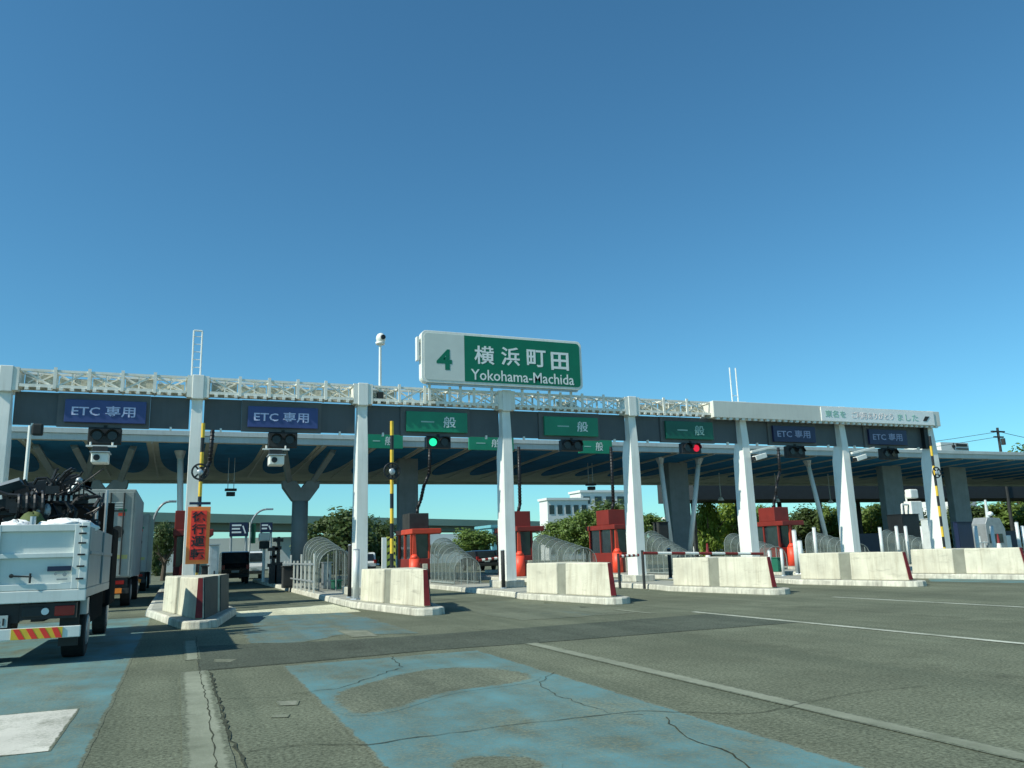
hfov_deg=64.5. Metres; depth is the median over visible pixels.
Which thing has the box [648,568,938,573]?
island top
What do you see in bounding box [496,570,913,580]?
island top
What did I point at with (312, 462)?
toll canopy
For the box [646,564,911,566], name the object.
island top
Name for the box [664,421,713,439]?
lane sign
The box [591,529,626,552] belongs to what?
window
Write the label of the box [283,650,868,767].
blue lane
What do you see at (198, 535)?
warning board
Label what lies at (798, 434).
lane sign
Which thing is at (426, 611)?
toll island
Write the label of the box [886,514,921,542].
booth
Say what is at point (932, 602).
lane line
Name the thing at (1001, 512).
broadleaf tree
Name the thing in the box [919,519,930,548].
roadside cabinet
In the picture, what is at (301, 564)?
guard rail
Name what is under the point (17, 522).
white sheet
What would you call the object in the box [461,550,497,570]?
parked car
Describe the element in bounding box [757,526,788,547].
window
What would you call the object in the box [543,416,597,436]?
lane sign
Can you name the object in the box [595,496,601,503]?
window
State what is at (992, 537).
steel post
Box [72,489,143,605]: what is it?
box truck
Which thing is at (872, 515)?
broadleaf tree
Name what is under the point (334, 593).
island top
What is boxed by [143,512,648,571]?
road viaduct
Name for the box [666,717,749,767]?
road crack
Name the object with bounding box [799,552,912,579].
concrete barrier
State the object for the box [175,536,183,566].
window
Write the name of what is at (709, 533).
broadleaf tree
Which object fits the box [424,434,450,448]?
lane signal
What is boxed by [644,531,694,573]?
stair cover
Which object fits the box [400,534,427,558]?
window
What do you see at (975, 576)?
toll island
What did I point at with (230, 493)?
hanging sensor
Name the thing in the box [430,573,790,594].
toll island
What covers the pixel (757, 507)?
broadleaf tree
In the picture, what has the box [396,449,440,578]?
toll booth
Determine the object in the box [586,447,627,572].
toll booth
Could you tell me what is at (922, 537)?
steel post
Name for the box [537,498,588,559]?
building
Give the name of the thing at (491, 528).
building
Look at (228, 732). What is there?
road crack
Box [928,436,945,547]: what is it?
banded pole
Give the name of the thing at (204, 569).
roadside cabinet
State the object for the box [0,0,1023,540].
sky
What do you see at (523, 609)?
asphalt patch
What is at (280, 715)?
road mark
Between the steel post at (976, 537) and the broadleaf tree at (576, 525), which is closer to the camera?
the steel post at (976, 537)
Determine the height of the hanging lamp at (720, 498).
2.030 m
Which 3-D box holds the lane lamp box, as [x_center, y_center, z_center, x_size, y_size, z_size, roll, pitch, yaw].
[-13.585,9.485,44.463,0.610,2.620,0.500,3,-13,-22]
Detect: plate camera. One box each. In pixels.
[86,442,116,464]
[262,445,288,466]
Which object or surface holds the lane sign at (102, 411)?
attached to the toll gantry
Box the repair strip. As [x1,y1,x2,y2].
[197,613,794,670]
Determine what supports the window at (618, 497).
in the building at (599, 495)
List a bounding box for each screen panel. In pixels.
[859,533,885,551]
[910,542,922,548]
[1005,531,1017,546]
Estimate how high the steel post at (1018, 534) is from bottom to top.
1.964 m
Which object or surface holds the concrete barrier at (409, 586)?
on the island top at (334, 593)
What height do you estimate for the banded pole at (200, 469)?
5.373 m
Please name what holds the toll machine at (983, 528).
on the island top
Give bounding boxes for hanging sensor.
[225,459,236,495]
[585,463,595,489]
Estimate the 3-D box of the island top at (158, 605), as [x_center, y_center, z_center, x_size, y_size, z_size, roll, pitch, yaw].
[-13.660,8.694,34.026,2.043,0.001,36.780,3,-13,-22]
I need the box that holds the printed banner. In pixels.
[820,407,934,424]
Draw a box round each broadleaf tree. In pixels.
[151,539,171,575]
[153,520,174,580]
[289,505,379,574]
[351,514,396,565]
[430,543,455,566]
[450,527,496,553]
[533,518,575,561]
[556,505,603,561]
[586,498,643,521]
[643,513,665,560]
[696,502,729,556]
[708,503,758,556]
[756,504,772,516]
[789,503,836,552]
[809,503,840,551]
[856,504,883,533]
[919,508,951,533]
[946,502,1005,547]
[972,501,1023,546]
[1002,442,1023,506]
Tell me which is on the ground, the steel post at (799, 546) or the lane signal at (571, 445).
the steel post at (799, 546)
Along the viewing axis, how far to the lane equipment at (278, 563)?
41.55 m
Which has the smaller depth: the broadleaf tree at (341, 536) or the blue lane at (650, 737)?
the blue lane at (650, 737)
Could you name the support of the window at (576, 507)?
in the building at (552, 510)
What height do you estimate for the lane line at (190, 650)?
0.001 m
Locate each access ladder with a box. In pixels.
[191,330,202,374]
[729,368,738,401]
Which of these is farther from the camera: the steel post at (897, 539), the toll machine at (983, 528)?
the toll machine at (983, 528)
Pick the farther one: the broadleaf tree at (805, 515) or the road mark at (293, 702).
the broadleaf tree at (805, 515)
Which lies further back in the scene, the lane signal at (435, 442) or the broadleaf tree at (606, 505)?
the broadleaf tree at (606, 505)
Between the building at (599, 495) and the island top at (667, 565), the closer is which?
the island top at (667, 565)
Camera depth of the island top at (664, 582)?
30.45 m
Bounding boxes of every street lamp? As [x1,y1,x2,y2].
[150,500,176,583]
[248,508,272,550]
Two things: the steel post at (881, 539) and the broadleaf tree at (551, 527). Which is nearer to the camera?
the steel post at (881, 539)
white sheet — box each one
[1,519,29,524]
[37,518,99,530]
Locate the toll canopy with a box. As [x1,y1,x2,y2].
[8,426,1023,581]
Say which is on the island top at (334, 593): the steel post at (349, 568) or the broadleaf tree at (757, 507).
the steel post at (349, 568)
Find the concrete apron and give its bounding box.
[236,604,359,616]
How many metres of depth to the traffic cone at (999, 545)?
41.52 m
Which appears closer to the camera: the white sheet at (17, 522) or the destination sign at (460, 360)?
the white sheet at (17, 522)
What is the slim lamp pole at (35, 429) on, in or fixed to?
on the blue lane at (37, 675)
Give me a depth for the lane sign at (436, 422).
28.75 m
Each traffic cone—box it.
[705,543,710,556]
[997,534,1001,547]
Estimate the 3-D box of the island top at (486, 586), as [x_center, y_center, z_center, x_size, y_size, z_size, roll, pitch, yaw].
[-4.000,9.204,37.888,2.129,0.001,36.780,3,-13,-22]
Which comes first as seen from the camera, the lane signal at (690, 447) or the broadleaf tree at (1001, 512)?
the lane signal at (690, 447)
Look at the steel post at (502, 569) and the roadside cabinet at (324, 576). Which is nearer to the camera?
the steel post at (502, 569)
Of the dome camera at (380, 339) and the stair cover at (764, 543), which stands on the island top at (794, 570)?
the stair cover at (764, 543)
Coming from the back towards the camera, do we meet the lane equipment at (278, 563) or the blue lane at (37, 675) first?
the lane equipment at (278, 563)
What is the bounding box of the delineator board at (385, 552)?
[381,537,395,567]
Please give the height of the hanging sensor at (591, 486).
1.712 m
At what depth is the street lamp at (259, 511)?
71.03 m
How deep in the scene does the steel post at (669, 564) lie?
32.36 m
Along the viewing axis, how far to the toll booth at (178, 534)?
33.34 m
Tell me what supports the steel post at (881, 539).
on the island top at (667, 565)
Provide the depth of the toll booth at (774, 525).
46.60 m
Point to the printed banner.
(872, 416)
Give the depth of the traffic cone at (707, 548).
31.46 m
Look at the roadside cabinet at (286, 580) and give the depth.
34.55 m
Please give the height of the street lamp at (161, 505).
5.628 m
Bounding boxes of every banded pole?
[191,423,208,574]
[383,421,400,567]
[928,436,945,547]
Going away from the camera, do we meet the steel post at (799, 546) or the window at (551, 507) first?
the steel post at (799, 546)
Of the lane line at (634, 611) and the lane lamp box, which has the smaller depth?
the lane line at (634, 611)
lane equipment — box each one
[267,546,277,583]
[273,537,282,583]
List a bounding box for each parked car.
[218,551,248,582]
[368,552,375,568]
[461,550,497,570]
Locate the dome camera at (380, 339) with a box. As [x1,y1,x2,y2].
[375,333,385,402]
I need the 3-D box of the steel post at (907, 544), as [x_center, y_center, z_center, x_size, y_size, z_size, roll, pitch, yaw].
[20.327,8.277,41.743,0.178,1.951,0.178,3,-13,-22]
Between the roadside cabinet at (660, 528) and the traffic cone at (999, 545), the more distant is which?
the roadside cabinet at (660, 528)
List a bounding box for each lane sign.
[64,399,146,423]
[247,406,317,428]
[406,411,467,432]
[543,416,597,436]
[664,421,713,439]
[771,425,815,442]
[867,429,907,445]
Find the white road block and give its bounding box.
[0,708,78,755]
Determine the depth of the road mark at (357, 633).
15.06 m
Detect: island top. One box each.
[152,584,231,619]
[256,578,438,606]
[343,575,620,596]
[430,572,781,587]
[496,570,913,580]
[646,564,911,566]
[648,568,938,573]
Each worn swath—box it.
[323,666,540,715]
[434,752,562,767]
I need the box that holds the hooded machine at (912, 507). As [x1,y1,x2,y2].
[901,489,923,520]
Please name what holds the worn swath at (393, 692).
on the blue lane at (650, 737)
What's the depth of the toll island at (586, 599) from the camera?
23.53 m
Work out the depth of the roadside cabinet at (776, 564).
36.29 m
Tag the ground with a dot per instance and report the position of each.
(970, 689)
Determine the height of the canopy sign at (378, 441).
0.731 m
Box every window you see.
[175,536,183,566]
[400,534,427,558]
[516,531,530,554]
[549,505,554,513]
[557,505,562,513]
[566,505,570,513]
[574,505,578,513]
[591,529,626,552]
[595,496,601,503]
[617,496,623,503]
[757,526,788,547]
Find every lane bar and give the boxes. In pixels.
[478,557,498,561]
[617,554,638,588]
[641,550,763,588]
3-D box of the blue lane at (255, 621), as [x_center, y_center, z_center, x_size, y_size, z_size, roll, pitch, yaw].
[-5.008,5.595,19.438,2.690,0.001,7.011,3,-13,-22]
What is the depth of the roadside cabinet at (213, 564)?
24.85 m
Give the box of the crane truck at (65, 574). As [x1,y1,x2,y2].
[0,467,118,656]
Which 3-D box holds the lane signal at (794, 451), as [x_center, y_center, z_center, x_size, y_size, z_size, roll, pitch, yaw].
[12.077,2.839,34.598,0.920,0.580,0.400,3,-13,-22]
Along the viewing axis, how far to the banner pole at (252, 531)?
56.47 m
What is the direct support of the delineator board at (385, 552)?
on the island top at (334, 593)
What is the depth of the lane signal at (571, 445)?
30.60 m
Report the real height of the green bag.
0.449 m
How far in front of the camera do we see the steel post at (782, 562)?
31.60 m
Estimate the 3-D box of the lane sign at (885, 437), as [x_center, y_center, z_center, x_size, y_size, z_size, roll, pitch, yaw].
[16.947,2.407,36.645,2.240,0.690,0.123,3,-13,-22]
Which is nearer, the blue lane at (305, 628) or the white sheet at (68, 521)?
the white sheet at (68, 521)
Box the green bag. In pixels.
[20,511,45,524]
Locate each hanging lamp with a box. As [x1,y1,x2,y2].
[718,475,723,500]
[827,474,833,502]
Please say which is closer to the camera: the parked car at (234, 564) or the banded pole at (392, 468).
the banded pole at (392, 468)
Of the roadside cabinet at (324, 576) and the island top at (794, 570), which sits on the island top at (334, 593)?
the roadside cabinet at (324, 576)
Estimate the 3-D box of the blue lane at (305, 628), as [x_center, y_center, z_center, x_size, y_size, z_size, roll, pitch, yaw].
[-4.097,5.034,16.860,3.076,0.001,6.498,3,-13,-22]
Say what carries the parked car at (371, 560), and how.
on the ground
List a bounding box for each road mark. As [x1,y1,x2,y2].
[214,659,235,661]
[270,714,289,717]
[275,700,299,705]
[337,630,377,636]
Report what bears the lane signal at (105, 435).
hanging from the toll gantry
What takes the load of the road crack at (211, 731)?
on the ground
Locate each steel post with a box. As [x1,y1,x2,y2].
[346,544,351,597]
[350,549,359,599]
[500,550,506,588]
[667,548,672,578]
[780,549,785,575]
[792,530,799,573]
[797,540,802,573]
[812,527,817,552]
[878,527,883,551]
[894,526,900,551]
[903,526,911,564]
[920,526,923,548]
[973,526,979,547]
[989,526,995,547]
[1014,522,1021,547]
[1020,526,1023,548]
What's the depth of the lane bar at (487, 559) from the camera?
32.77 m
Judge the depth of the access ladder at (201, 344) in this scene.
26.69 m
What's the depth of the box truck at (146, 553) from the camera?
40.76 m
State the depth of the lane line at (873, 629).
13.05 m
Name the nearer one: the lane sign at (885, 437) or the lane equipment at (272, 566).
the lane sign at (885, 437)
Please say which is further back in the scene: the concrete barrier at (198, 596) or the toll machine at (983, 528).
the toll machine at (983, 528)
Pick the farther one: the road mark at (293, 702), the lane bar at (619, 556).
the lane bar at (619, 556)
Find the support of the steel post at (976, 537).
on the ground
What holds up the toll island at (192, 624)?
on the ground
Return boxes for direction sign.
[229,522,248,551]
[259,522,272,572]
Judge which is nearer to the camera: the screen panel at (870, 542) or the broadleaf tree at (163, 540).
the broadleaf tree at (163, 540)
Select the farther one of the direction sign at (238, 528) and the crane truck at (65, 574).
the direction sign at (238, 528)
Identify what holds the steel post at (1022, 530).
on the ground
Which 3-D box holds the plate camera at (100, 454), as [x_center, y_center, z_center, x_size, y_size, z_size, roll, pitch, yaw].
[-12.383,2.064,24.452,0.840,0.660,0.700,3,-13,-22]
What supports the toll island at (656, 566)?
on the ground
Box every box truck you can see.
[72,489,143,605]
[138,514,153,590]
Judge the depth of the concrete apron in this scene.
21.91 m
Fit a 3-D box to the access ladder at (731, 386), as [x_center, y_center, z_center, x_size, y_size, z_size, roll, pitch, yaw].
[9.470,0.405,34.544,0.360,2.237,0.054,3,-13,-22]
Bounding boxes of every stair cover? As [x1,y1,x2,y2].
[302,537,347,590]
[430,538,480,584]
[532,535,596,562]
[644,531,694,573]
[724,533,787,569]
[805,532,868,552]
[879,530,921,562]
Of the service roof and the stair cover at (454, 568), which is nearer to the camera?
the stair cover at (454, 568)
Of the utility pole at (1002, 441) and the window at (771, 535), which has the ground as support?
the utility pole at (1002, 441)
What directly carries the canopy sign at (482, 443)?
attached to the toll canopy
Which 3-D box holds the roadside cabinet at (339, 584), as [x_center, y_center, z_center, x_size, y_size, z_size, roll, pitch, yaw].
[-6.824,7.793,31.552,0.367,0.360,0.680,3,-13,-22]
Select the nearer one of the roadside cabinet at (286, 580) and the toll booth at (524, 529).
the roadside cabinet at (286, 580)
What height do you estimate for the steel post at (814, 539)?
1.962 m
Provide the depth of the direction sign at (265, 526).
83.43 m
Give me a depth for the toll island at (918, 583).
26.68 m
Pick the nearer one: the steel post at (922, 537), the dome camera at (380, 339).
the dome camera at (380, 339)
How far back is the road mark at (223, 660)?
11.57 m
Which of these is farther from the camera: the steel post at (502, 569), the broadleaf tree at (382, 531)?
the broadleaf tree at (382, 531)
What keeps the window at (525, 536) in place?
in the toll booth at (524, 529)
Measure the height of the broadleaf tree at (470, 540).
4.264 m
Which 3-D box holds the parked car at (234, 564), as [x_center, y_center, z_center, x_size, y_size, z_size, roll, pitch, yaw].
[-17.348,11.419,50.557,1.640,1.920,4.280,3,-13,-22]
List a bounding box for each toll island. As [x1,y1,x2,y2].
[145,583,235,629]
[252,579,444,615]
[337,576,629,604]
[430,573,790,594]
[485,570,926,586]
[646,565,912,570]
[647,569,1023,579]
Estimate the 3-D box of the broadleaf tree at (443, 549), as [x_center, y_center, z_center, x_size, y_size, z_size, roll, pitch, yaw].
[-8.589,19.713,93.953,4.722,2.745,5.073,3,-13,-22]
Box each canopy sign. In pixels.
[368,434,402,448]
[468,437,513,450]
[578,440,611,453]
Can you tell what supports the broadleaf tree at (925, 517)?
on the ground
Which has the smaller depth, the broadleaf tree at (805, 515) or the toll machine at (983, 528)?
the toll machine at (983, 528)
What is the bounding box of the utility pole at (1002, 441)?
[914,428,1020,530]
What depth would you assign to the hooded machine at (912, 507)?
53.76 m
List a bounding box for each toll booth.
[173,430,214,575]
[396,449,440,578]
[494,447,543,575]
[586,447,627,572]
[757,447,803,565]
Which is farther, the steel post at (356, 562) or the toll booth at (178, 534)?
the toll booth at (178, 534)
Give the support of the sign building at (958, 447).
on the ground
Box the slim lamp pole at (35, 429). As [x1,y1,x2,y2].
[23,424,43,479]
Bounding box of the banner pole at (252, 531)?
[248,522,255,580]
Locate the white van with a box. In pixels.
[239,551,261,578]
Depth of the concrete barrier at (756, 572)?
24.75 m
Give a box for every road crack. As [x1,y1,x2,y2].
[196,637,217,767]
[209,672,246,767]
[251,703,801,750]
[539,673,618,713]
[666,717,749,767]
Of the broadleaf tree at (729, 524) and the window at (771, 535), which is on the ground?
the broadleaf tree at (729, 524)
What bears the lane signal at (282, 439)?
hanging from the toll gantry
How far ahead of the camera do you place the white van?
60.03 m
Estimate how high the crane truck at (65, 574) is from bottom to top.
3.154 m
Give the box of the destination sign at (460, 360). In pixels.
[415,330,582,406]
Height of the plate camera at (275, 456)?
0.660 m
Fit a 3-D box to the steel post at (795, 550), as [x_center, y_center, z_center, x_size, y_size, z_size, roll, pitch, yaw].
[11.637,6.876,33.294,0.302,1.783,0.302,3,-13,-22]
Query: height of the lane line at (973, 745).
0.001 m
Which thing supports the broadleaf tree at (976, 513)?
on the ground
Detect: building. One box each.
[474,525,497,560]
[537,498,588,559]
[568,490,623,519]
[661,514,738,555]
[908,442,976,546]
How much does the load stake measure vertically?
0.270 m
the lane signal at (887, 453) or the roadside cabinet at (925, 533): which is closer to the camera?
the lane signal at (887, 453)
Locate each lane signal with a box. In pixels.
[87,425,121,444]
[268,430,296,447]
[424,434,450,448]
[559,438,582,451]
[679,441,701,453]
[784,444,805,457]
[878,446,898,459]
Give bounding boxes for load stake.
[29,516,35,524]
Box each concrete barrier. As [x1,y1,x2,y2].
[162,574,228,618]
[360,567,430,606]
[527,562,616,596]
[673,557,776,587]
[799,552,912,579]
[911,547,1023,573]
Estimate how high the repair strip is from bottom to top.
0.001 m
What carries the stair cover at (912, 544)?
on the island top
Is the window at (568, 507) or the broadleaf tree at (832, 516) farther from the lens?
the window at (568, 507)
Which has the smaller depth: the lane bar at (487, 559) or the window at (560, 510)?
the lane bar at (487, 559)
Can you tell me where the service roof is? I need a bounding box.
[657,485,1023,556]
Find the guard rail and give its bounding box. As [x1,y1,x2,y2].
[282,554,314,592]
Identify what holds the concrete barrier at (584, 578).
on the island top at (486, 586)
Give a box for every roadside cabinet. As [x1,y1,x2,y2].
[200,565,208,574]
[208,544,220,574]
[281,565,292,587]
[321,562,332,588]
[330,579,342,589]
[652,522,669,551]
[771,557,781,571]
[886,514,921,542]
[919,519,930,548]
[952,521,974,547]
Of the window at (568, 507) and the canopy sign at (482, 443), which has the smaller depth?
the canopy sign at (482, 443)
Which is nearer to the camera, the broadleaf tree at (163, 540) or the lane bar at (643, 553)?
the lane bar at (643, 553)
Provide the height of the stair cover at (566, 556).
1.991 m
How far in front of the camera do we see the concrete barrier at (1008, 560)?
28.73 m
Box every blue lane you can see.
[0,617,150,767]
[241,616,418,642]
[243,612,360,626]
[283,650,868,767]
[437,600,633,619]
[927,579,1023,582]
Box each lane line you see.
[180,670,235,767]
[183,640,200,659]
[525,643,1023,760]
[616,609,651,613]
[695,611,1023,643]
[838,597,1020,606]
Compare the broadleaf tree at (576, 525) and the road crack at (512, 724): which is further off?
the broadleaf tree at (576, 525)
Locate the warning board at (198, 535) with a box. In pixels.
[185,501,210,574]
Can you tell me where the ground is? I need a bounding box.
[18,544,1023,767]
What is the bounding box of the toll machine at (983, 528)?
[972,500,1011,547]
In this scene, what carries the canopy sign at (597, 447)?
attached to the toll canopy
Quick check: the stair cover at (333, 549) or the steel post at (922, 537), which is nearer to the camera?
the stair cover at (333, 549)
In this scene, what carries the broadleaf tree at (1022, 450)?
on the ground
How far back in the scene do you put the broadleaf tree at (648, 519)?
90.16 m
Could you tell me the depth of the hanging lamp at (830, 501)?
63.45 m
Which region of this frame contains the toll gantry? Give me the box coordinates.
[0,365,950,595]
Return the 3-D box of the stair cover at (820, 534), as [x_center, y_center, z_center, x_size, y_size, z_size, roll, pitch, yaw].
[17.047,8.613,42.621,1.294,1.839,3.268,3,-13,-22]
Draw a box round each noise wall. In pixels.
[161,534,463,572]
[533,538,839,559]
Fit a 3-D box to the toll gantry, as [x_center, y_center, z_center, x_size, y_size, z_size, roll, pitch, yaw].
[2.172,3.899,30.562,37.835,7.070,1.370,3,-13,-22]
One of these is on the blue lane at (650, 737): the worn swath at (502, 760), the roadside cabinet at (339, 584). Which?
the worn swath at (502, 760)
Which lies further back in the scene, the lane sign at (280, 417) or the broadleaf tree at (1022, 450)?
the broadleaf tree at (1022, 450)
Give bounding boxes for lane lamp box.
[258,533,270,581]
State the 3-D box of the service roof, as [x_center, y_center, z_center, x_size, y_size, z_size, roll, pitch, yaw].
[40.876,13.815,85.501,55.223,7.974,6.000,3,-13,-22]
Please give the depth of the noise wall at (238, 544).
118.58 m
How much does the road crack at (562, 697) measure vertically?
0.001 m

